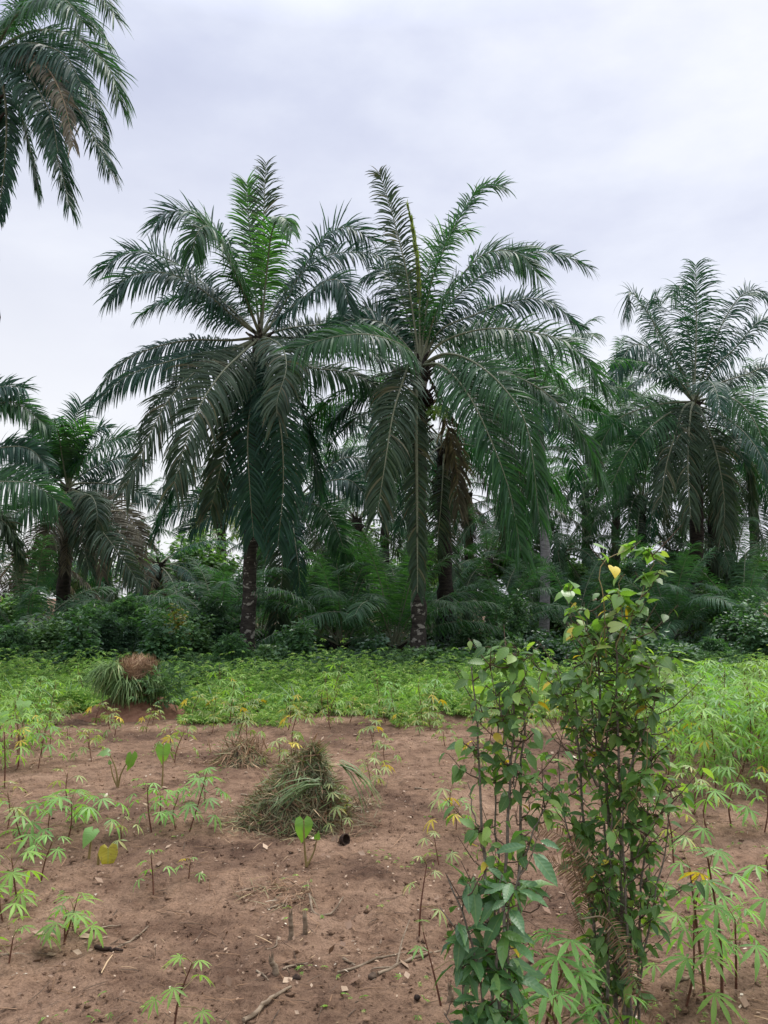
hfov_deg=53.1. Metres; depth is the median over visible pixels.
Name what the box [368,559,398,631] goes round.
broadleaf tree
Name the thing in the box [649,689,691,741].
cassava plant
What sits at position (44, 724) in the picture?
cassava plant
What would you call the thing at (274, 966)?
stem stub
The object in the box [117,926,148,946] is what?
stick
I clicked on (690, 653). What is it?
bush
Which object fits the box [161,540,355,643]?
young palm
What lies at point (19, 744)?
cassava plant
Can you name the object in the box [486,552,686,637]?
young palm
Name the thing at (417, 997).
soil clod
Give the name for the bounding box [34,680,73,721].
cassava plant
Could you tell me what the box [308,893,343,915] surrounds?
stick
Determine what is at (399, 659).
fern weeds
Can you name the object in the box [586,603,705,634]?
bush
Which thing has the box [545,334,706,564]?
oil palm
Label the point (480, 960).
broadleaf sapling
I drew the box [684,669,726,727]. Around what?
cassava plant
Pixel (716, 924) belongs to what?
cassava plant
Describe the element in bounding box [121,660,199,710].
leafy weed
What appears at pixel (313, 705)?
cassava plant
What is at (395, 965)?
stick
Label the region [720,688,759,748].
cassava plant
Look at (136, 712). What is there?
earth mound
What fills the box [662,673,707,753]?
cassava plant
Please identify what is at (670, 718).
cassava plant
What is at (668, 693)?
cassava plant
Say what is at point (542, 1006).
cassava plant
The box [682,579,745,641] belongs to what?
bush
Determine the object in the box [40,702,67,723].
cassava plant
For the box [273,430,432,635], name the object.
oil palm
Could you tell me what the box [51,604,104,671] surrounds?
bush
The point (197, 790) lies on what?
cassava plant
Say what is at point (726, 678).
cassava plant
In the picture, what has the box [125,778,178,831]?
cassava plant
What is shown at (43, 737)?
cassava plant
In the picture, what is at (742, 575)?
broadleaf tree
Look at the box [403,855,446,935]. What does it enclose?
cassava plant
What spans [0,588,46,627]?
bush
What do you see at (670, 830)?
cassava plant
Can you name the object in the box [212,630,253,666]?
bush
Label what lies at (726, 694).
cassava plant
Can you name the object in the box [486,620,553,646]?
bush
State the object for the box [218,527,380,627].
young palm
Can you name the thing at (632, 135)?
sky
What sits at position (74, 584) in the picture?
oil palm
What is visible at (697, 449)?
oil palm
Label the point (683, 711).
cassava plant
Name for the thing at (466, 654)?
bush
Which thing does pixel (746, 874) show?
cassava plant
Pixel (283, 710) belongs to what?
cassava plant
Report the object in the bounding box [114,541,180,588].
broadleaf tree
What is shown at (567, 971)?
cassava plant
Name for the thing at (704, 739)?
cassava plant
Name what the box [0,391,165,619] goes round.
oil palm
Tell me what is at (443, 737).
cassava plant
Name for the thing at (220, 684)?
cassava plant
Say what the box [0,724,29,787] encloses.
cassava plant
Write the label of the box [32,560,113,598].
broadleaf tree
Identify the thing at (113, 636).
bush
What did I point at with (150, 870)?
cassava plant
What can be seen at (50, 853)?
cassava plant
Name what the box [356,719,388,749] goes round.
cassava plant
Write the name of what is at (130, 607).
bush
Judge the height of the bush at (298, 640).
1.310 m
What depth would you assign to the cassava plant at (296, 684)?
11.17 m
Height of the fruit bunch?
0.676 m
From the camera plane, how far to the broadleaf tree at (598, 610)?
39.51 m
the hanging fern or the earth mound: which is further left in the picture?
the earth mound
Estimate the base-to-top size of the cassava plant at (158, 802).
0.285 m
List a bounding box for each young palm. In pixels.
[0,533,124,631]
[34,583,209,622]
[116,548,318,645]
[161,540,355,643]
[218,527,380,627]
[234,534,435,652]
[291,528,524,655]
[370,548,501,641]
[425,544,587,645]
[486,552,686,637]
[585,528,767,640]
[637,538,767,645]
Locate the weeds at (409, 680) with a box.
[0,638,767,724]
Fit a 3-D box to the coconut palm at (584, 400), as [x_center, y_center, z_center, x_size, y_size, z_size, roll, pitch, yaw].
[4.806,-1.580,25.009,8.159,11.914,8.419,0,-6,0]
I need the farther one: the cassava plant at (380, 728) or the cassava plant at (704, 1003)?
the cassava plant at (380, 728)
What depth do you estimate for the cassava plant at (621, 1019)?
2.43 m
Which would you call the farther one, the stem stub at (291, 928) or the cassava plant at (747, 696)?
the cassava plant at (747, 696)
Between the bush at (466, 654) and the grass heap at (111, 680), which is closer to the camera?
the grass heap at (111, 680)
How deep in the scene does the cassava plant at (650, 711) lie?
8.64 m
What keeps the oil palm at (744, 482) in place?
on the ground at (420, 753)
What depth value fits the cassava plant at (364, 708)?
10.12 m
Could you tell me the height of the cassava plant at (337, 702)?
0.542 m
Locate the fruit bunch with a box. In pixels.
[418,388,433,417]
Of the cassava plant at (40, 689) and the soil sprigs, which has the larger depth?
the cassava plant at (40, 689)
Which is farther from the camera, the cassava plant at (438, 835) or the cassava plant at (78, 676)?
the cassava plant at (78, 676)
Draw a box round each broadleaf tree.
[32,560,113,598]
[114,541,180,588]
[167,520,243,614]
[298,561,350,638]
[322,514,400,583]
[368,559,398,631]
[389,552,437,585]
[431,561,482,600]
[482,534,539,608]
[563,555,602,615]
[578,553,631,619]
[598,562,665,631]
[652,562,706,594]
[704,555,767,608]
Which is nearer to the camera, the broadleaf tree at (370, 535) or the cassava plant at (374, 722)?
the cassava plant at (374, 722)
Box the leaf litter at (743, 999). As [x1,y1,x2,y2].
[0,716,767,1022]
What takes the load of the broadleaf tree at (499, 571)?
on the ground at (420, 753)
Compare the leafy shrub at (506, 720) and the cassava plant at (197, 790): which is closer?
the leafy shrub at (506, 720)
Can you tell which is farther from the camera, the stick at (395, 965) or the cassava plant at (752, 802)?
the cassava plant at (752, 802)
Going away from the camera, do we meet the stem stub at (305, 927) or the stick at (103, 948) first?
the stick at (103, 948)
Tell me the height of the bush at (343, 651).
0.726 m
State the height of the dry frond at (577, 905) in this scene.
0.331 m
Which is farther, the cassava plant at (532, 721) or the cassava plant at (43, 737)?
the cassava plant at (532, 721)
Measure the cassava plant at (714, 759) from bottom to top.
0.701 m
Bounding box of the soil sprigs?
[0,729,767,1023]
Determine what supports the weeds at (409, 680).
on the ground at (420, 753)
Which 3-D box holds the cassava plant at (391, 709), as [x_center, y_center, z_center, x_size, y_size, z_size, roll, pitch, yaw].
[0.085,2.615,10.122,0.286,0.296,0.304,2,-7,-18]
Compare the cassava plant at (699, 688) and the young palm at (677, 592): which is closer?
the cassava plant at (699, 688)
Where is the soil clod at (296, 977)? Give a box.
[292,974,300,979]
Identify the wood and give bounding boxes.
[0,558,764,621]
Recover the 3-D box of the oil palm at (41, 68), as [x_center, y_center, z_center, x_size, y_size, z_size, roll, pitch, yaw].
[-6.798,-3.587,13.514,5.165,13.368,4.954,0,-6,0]
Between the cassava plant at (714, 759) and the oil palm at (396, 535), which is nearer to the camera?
the cassava plant at (714, 759)
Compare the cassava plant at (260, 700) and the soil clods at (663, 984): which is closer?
the soil clods at (663, 984)
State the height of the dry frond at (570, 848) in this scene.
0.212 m
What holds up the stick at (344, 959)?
on the ground at (420, 753)
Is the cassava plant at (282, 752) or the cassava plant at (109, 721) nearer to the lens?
the cassava plant at (282, 752)
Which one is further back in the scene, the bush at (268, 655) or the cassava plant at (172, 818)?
the bush at (268, 655)
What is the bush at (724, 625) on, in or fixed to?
on the ground at (420, 753)
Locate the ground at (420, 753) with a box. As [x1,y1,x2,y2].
[0,599,767,1023]
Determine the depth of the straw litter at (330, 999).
3.88 m
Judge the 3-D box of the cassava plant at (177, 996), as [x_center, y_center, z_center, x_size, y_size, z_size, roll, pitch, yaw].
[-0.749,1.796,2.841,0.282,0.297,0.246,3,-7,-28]
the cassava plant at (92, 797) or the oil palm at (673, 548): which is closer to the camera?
the cassava plant at (92, 797)
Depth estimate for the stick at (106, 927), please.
3.77 m
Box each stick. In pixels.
[0,952,28,955]
[88,925,119,932]
[94,945,122,951]
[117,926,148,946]
[242,985,291,1022]
[256,969,268,980]
[265,936,277,949]
[267,892,311,909]
[282,962,307,972]
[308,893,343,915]
[337,951,425,973]
[342,957,355,965]
[371,920,440,975]
[679,976,689,982]
[694,869,755,875]
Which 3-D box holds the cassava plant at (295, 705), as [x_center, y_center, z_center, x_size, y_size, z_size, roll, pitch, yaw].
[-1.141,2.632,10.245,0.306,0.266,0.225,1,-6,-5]
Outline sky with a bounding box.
[0,0,767,598]
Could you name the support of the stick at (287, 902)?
on the ground at (420, 753)
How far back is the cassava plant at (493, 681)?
10.33 m
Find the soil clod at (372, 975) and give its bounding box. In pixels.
[368,972,376,979]
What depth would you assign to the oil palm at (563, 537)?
28.49 m
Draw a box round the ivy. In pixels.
[431,613,460,651]
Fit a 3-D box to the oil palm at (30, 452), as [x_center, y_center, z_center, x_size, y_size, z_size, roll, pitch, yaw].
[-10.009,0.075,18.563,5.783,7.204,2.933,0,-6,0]
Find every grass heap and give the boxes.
[79,651,165,709]
[204,732,276,771]
[222,731,384,839]
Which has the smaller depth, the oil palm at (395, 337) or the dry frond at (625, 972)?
the dry frond at (625, 972)
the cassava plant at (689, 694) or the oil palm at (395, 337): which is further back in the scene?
the oil palm at (395, 337)
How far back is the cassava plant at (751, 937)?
3.13 m
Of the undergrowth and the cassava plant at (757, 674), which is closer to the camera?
the cassava plant at (757, 674)
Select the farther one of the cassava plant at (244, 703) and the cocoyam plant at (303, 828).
the cassava plant at (244, 703)
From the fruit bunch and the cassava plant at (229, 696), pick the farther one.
the fruit bunch
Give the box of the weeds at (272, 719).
[1,681,732,728]
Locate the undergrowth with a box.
[28,620,745,680]
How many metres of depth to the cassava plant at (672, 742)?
6.35 m
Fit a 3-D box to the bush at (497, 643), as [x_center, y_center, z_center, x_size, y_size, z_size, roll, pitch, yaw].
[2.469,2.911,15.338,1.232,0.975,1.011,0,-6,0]
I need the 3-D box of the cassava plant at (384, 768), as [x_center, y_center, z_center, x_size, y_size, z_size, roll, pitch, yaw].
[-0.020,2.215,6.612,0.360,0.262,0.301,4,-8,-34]
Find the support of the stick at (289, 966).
on the ground at (420, 753)
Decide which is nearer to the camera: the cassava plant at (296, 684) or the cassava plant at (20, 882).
the cassava plant at (20, 882)
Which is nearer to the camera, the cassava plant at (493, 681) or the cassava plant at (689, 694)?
the cassava plant at (689, 694)
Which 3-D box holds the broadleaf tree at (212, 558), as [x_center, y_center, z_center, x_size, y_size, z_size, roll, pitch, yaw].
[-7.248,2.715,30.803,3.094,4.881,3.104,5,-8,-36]
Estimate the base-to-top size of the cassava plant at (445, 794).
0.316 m
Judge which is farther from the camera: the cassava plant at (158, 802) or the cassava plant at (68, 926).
the cassava plant at (158, 802)
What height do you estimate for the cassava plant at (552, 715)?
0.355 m
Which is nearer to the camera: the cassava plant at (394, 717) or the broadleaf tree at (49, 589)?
the cassava plant at (394, 717)
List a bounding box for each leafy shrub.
[439,624,573,1016]
[533,589,713,1023]
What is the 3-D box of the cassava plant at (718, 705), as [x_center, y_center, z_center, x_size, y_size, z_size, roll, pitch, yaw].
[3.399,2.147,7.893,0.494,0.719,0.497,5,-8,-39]
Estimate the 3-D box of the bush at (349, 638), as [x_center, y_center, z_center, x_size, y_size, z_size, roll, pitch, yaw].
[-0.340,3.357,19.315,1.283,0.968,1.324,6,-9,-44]
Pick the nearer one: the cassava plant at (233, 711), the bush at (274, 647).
the cassava plant at (233, 711)
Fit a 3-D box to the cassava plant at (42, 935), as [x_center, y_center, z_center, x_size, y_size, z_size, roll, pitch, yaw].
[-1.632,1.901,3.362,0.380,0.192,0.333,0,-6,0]
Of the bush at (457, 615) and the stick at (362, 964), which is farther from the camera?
the bush at (457, 615)
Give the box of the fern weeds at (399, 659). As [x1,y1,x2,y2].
[0,642,767,686]
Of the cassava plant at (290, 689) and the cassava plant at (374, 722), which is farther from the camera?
the cassava plant at (290, 689)
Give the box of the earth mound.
[77,695,187,722]
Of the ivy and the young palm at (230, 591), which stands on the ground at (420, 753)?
the young palm at (230, 591)
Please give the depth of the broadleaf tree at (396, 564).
41.81 m
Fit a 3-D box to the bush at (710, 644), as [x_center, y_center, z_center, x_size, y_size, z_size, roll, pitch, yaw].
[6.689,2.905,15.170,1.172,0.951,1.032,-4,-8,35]
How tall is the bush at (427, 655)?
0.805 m
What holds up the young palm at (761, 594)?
on the ground at (420, 753)
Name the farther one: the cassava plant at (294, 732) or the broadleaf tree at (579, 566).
the broadleaf tree at (579, 566)
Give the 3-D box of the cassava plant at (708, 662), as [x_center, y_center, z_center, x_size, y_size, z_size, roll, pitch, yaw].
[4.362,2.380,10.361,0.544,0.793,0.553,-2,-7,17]
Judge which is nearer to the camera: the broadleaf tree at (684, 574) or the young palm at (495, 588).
the young palm at (495, 588)
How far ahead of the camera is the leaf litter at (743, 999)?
3.86 m
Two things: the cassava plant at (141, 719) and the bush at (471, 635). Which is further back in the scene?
the bush at (471, 635)
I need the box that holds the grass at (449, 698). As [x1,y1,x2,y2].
[1,660,747,713]
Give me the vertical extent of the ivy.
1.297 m
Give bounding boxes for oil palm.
[0,0,136,318]
[0,373,75,575]
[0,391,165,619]
[0,546,106,618]
[28,477,178,615]
[75,538,242,618]
[81,155,416,653]
[147,395,384,641]
[147,466,242,604]
[171,466,332,628]
[272,165,620,655]
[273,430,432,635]
[299,350,470,631]
[330,398,569,648]
[351,478,491,622]
[408,404,644,630]
[432,495,550,629]
[434,490,503,617]
[495,376,673,626]
[513,480,644,637]
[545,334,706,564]
[560,403,759,619]
[583,489,748,633]
[584,257,767,640]
[638,435,767,632]
[652,356,767,619]
[652,472,767,611]
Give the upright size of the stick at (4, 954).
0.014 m
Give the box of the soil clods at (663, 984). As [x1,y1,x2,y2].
[0,726,766,1023]
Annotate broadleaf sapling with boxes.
[434,828,559,1023]
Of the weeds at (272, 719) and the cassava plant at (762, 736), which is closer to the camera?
the cassava plant at (762, 736)
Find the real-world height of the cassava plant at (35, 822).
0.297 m
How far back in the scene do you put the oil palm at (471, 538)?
30.82 m
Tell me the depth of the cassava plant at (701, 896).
3.63 m
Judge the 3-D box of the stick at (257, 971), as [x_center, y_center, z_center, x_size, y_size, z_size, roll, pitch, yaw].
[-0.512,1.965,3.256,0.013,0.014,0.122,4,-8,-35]
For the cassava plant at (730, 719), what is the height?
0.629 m
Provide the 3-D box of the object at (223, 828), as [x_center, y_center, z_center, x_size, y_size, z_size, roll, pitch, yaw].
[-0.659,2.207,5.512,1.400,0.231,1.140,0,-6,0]
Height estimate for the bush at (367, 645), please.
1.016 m
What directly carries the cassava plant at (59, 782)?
on the ground at (420, 753)
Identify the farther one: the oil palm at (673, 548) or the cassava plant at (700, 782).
the oil palm at (673, 548)
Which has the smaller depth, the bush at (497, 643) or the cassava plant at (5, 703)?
the cassava plant at (5, 703)
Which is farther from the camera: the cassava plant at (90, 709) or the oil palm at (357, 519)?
the oil palm at (357, 519)
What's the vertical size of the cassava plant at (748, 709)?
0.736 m
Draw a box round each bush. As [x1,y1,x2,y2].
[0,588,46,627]
[0,611,60,640]
[0,619,32,673]
[17,613,71,658]
[46,599,121,641]
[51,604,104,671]
[90,610,141,660]
[99,593,175,649]
[132,605,191,664]
[158,603,191,644]
[174,613,218,662]
[177,593,257,656]
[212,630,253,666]
[244,644,285,682]
[251,643,288,657]
[274,616,318,660]
[299,588,383,636]
[312,634,343,652]
[313,646,355,663]
[343,627,395,653]
[355,633,392,666]
[405,602,485,632]
[408,645,446,669]
[444,625,492,653]
[446,649,474,662]
[484,634,532,658]
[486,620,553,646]
[490,589,532,643]
[503,599,595,635]
[513,628,573,671]
[553,635,618,651]
[567,635,615,669]
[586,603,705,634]
[617,622,668,657]
[649,634,687,649]
[655,641,699,667]
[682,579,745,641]
[683,641,736,652]
[698,635,744,660]
[707,595,767,646]
[729,612,767,658]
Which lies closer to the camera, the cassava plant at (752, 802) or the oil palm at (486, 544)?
the cassava plant at (752, 802)
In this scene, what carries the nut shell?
on the ground at (420, 753)
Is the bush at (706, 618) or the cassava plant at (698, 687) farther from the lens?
the bush at (706, 618)
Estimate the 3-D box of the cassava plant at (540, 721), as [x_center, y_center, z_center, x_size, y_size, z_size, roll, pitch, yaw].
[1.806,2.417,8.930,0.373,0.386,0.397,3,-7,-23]
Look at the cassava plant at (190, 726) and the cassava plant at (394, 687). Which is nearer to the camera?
the cassava plant at (190, 726)
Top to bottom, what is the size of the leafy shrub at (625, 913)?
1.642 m
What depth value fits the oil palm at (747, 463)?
28.78 m
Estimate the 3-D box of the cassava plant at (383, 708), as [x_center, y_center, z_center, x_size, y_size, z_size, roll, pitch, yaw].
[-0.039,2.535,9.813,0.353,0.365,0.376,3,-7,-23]
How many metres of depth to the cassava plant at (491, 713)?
8.61 m
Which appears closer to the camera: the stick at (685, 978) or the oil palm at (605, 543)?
the stick at (685, 978)
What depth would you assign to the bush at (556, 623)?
27.50 m
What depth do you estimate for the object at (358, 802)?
5.92 m
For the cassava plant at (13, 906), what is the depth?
3.74 m
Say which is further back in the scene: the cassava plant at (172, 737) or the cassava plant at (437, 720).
the cassava plant at (437, 720)
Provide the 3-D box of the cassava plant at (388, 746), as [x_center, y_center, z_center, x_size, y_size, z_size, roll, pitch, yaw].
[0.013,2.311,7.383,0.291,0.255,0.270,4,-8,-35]
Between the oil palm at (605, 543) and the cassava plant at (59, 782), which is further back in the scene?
the oil palm at (605, 543)
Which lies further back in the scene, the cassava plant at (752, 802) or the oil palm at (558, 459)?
the oil palm at (558, 459)
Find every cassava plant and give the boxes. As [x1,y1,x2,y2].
[0,681,38,736]
[0,689,15,724]
[0,708,38,761]
[0,708,43,766]
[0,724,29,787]
[0,781,27,828]
[0,800,48,853]
[0,840,46,916]
[0,871,30,921]
[0,916,60,963]
[1,723,34,769]
[8,692,32,725]
[8,699,41,741]
[8,834,72,887]
[12,796,87,841]
[17,676,59,710]
[20,675,46,696]
[21,697,52,734]
[21,708,65,757]
[22,719,67,768]
[30,789,124,845]
[33,708,74,744]
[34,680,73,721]
[34,893,106,951]
[39,905,102,944]
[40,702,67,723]
[44,765,86,806]
[48,704,70,725]
[57,723,79,737]
[57,892,94,930]
[61,699,81,715]
[65,663,100,699]
[70,728,105,761]
[70,793,129,821]
[76,723,102,748]
[82,700,111,725]
[100,708,119,729]
[102,708,124,737]
[105,816,142,850]
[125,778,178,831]
[133,849,175,894]
[135,711,158,731]
[136,788,177,826]
[140,953,215,1023]
[146,705,165,723]
[146,788,202,829]
[154,724,180,750]
[154,725,198,762]
[171,857,205,880]
[175,767,231,832]
[177,714,198,734]
[178,691,212,721]
[179,771,223,803]
[202,713,223,731]
[205,663,233,696]
[205,692,230,719]
[211,674,252,723]
[216,699,252,734]
[225,708,256,740]
[229,678,257,706]
[231,714,265,739]
[242,693,269,711]
[243,699,262,713]
[260,738,295,765]
[275,735,301,760]
[276,692,297,720]
[276,706,301,729]
[278,707,314,740]
[280,682,302,714]
[283,677,306,701]
[288,699,309,715]
[294,703,313,720]
[307,689,335,712]
[312,672,344,708]
[313,784,350,826]
[315,705,343,728]
[318,661,354,696]
[318,682,354,722]
[323,804,353,832]
[338,697,366,721]
[356,700,373,718]
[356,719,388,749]
[357,671,393,717]
[357,754,394,785]
[357,757,386,795]
[364,712,386,737]
[368,695,393,722]
[371,738,401,762]
[374,681,417,722]
[381,702,398,716]
[386,680,403,698]
[390,709,410,728]
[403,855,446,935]
[404,711,428,733]
[406,678,438,723]
[407,919,453,1005]
[415,671,450,711]
[415,703,442,729]
[417,831,460,864]
[419,691,450,720]
[422,710,446,722]
[423,798,474,832]
[428,780,477,821]
[431,726,457,745]
[457,694,480,718]
[463,738,492,767]
[475,706,497,739]
[478,666,509,706]
[484,679,510,713]
[494,927,610,1023]
[502,949,605,1023]
[506,988,594,1023]
[510,713,541,741]
[520,704,553,728]
[523,672,549,707]
[535,689,559,720]
[544,704,563,722]
[549,705,565,726]
[579,994,647,1023]
[610,684,642,722]
[626,700,649,718]
[635,902,742,1023]
[636,700,665,727]
[639,702,691,773]
[640,790,697,862]
[647,661,683,711]
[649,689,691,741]
[649,719,694,788]
[653,694,696,758]
[654,695,726,774]
[656,678,681,712]
[656,843,746,999]
[658,681,717,752]
[659,866,747,932]
[660,835,767,1008]
[661,664,689,694]
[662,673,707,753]
[671,690,695,731]
[671,704,739,792]
[673,765,724,814]
[676,677,706,713]
[677,900,762,988]
[679,781,743,844]
[682,713,748,793]
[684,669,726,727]
[685,662,720,708]
[686,676,715,715]
[690,658,721,716]
[690,695,767,792]
[694,689,755,751]
[694,754,767,826]
[697,686,739,754]
[701,667,743,716]
[702,676,732,717]
[706,708,755,771]
[708,662,740,698]
[714,683,749,728]
[719,677,767,763]
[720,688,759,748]
[721,683,767,771]
[727,847,767,973]
[729,662,762,703]
[730,686,767,754]
[731,675,767,740]
[735,658,767,701]
[736,775,767,831]
[737,696,767,769]
[739,691,767,768]
[740,660,767,719]
[747,717,767,777]
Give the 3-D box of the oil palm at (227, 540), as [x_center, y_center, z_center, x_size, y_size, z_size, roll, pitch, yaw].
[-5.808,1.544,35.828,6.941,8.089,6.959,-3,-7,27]
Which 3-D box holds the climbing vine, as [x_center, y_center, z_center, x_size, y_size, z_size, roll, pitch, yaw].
[0.891,0.606,2.857,0.482,1.120,0.249,0,-6,0]
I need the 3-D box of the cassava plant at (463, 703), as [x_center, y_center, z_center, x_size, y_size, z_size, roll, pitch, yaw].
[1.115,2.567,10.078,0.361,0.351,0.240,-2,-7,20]
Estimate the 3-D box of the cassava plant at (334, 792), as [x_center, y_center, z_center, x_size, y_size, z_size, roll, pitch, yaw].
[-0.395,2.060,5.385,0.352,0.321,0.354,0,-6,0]
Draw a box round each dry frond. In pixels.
[534,824,602,879]
[546,854,598,903]
[566,843,590,934]
[581,908,662,1023]
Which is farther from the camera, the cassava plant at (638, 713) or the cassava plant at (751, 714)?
the cassava plant at (638, 713)
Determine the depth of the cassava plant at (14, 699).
8.87 m
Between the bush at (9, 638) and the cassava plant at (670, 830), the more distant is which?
the bush at (9, 638)
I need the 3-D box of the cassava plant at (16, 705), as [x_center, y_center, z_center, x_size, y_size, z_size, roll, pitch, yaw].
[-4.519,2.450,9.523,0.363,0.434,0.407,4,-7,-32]
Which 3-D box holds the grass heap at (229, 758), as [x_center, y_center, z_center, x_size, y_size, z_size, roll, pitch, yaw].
[-1.375,2.304,7.429,0.780,0.394,0.743,-2,-7,21]
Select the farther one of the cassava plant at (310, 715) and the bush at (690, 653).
the bush at (690, 653)
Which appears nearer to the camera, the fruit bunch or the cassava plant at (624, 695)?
the cassava plant at (624, 695)
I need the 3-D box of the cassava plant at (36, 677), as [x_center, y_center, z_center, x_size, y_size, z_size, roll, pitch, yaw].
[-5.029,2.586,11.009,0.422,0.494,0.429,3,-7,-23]
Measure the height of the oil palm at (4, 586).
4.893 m
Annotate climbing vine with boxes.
[554,525,681,831]
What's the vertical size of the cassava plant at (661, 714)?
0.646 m
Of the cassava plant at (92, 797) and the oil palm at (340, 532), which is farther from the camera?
the oil palm at (340, 532)
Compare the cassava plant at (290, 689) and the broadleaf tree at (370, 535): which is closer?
the cassava plant at (290, 689)
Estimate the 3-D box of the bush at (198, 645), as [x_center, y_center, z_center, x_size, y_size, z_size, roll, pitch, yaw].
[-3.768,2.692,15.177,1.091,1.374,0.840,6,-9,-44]
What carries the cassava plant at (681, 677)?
on the ground at (420, 753)
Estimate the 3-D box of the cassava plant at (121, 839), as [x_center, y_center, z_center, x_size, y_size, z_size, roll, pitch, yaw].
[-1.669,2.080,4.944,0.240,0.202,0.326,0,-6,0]
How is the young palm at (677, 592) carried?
on the ground at (420, 753)
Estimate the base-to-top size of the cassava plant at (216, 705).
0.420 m
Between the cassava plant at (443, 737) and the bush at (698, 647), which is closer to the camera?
the cassava plant at (443, 737)
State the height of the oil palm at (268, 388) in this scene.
12.374 m
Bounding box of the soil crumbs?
[0,734,767,1023]
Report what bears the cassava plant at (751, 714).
on the ground at (420, 753)
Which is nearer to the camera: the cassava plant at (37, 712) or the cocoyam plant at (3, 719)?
the cocoyam plant at (3, 719)
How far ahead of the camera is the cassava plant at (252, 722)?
8.78 m
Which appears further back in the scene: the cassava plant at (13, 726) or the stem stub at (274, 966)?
the cassava plant at (13, 726)
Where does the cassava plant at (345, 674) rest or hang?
on the ground at (420, 753)
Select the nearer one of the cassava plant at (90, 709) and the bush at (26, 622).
the cassava plant at (90, 709)
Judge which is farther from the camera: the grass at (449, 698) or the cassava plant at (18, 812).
the grass at (449, 698)
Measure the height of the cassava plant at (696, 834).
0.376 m
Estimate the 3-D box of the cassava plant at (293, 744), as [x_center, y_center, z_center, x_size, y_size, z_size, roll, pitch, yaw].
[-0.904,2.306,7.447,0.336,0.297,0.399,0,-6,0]
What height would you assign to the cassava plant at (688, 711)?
0.742 m
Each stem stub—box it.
[268,953,278,976]
[288,909,293,939]
[302,909,307,934]
[447,983,453,1001]
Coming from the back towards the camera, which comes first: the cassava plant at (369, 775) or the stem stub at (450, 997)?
the cassava plant at (369, 775)
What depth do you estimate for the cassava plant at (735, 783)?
5.30 m
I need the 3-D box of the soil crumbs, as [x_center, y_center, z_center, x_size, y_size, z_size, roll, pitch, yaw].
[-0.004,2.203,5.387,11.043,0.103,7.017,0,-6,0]
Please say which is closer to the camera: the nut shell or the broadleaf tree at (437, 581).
the nut shell
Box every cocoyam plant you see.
[0,711,8,740]
[16,700,30,744]
[83,826,98,858]
[97,748,137,787]
[97,843,117,864]
[155,743,170,786]
[295,816,319,867]
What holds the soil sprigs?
on the ground at (420, 753)
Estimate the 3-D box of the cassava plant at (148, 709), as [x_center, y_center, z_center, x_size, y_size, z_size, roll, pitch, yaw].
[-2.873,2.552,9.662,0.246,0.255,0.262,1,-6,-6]
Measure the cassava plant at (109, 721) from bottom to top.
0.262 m
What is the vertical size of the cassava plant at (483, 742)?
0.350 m
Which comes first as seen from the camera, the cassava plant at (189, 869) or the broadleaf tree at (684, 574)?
the cassava plant at (189, 869)
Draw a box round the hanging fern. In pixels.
[425,404,449,420]
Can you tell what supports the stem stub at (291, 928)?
on the ground at (420, 753)
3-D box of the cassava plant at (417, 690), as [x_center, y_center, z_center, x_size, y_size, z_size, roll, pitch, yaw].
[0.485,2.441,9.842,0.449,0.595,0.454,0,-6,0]
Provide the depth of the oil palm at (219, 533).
33.94 m
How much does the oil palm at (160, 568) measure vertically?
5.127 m
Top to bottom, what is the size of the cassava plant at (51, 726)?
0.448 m
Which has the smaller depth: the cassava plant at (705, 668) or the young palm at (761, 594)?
the cassava plant at (705, 668)
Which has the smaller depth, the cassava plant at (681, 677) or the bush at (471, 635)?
the cassava plant at (681, 677)
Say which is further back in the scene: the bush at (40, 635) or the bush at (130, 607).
the bush at (130, 607)
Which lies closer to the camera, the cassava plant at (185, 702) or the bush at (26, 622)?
the cassava plant at (185, 702)
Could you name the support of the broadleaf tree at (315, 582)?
on the ground at (420, 753)
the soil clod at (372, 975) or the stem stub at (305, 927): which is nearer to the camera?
the soil clod at (372, 975)
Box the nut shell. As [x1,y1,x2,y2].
[339,833,349,845]
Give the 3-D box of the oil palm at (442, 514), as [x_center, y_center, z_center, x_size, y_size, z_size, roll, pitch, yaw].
[2.510,0.474,19.939,5.366,6.713,7.082,-3,-7,25]
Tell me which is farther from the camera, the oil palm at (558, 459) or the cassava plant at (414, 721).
the oil palm at (558, 459)
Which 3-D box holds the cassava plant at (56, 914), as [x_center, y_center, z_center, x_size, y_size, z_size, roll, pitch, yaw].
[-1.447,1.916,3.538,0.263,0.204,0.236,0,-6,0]
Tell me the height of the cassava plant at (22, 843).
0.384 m
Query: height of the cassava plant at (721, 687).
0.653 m
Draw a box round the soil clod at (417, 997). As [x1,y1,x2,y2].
[414,994,420,1000]
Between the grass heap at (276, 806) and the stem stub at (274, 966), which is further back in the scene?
the grass heap at (276, 806)
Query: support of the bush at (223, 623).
on the ground at (420, 753)
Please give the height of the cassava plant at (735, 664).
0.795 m
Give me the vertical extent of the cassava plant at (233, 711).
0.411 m
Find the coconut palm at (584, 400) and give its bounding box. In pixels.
[430,290,664,633]
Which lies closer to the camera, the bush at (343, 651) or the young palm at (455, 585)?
the bush at (343, 651)
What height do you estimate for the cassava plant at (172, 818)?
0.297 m
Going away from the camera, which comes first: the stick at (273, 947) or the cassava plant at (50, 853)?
the stick at (273, 947)
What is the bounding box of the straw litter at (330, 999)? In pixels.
[0,718,767,1023]
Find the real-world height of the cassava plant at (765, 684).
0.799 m
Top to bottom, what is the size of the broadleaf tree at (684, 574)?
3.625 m

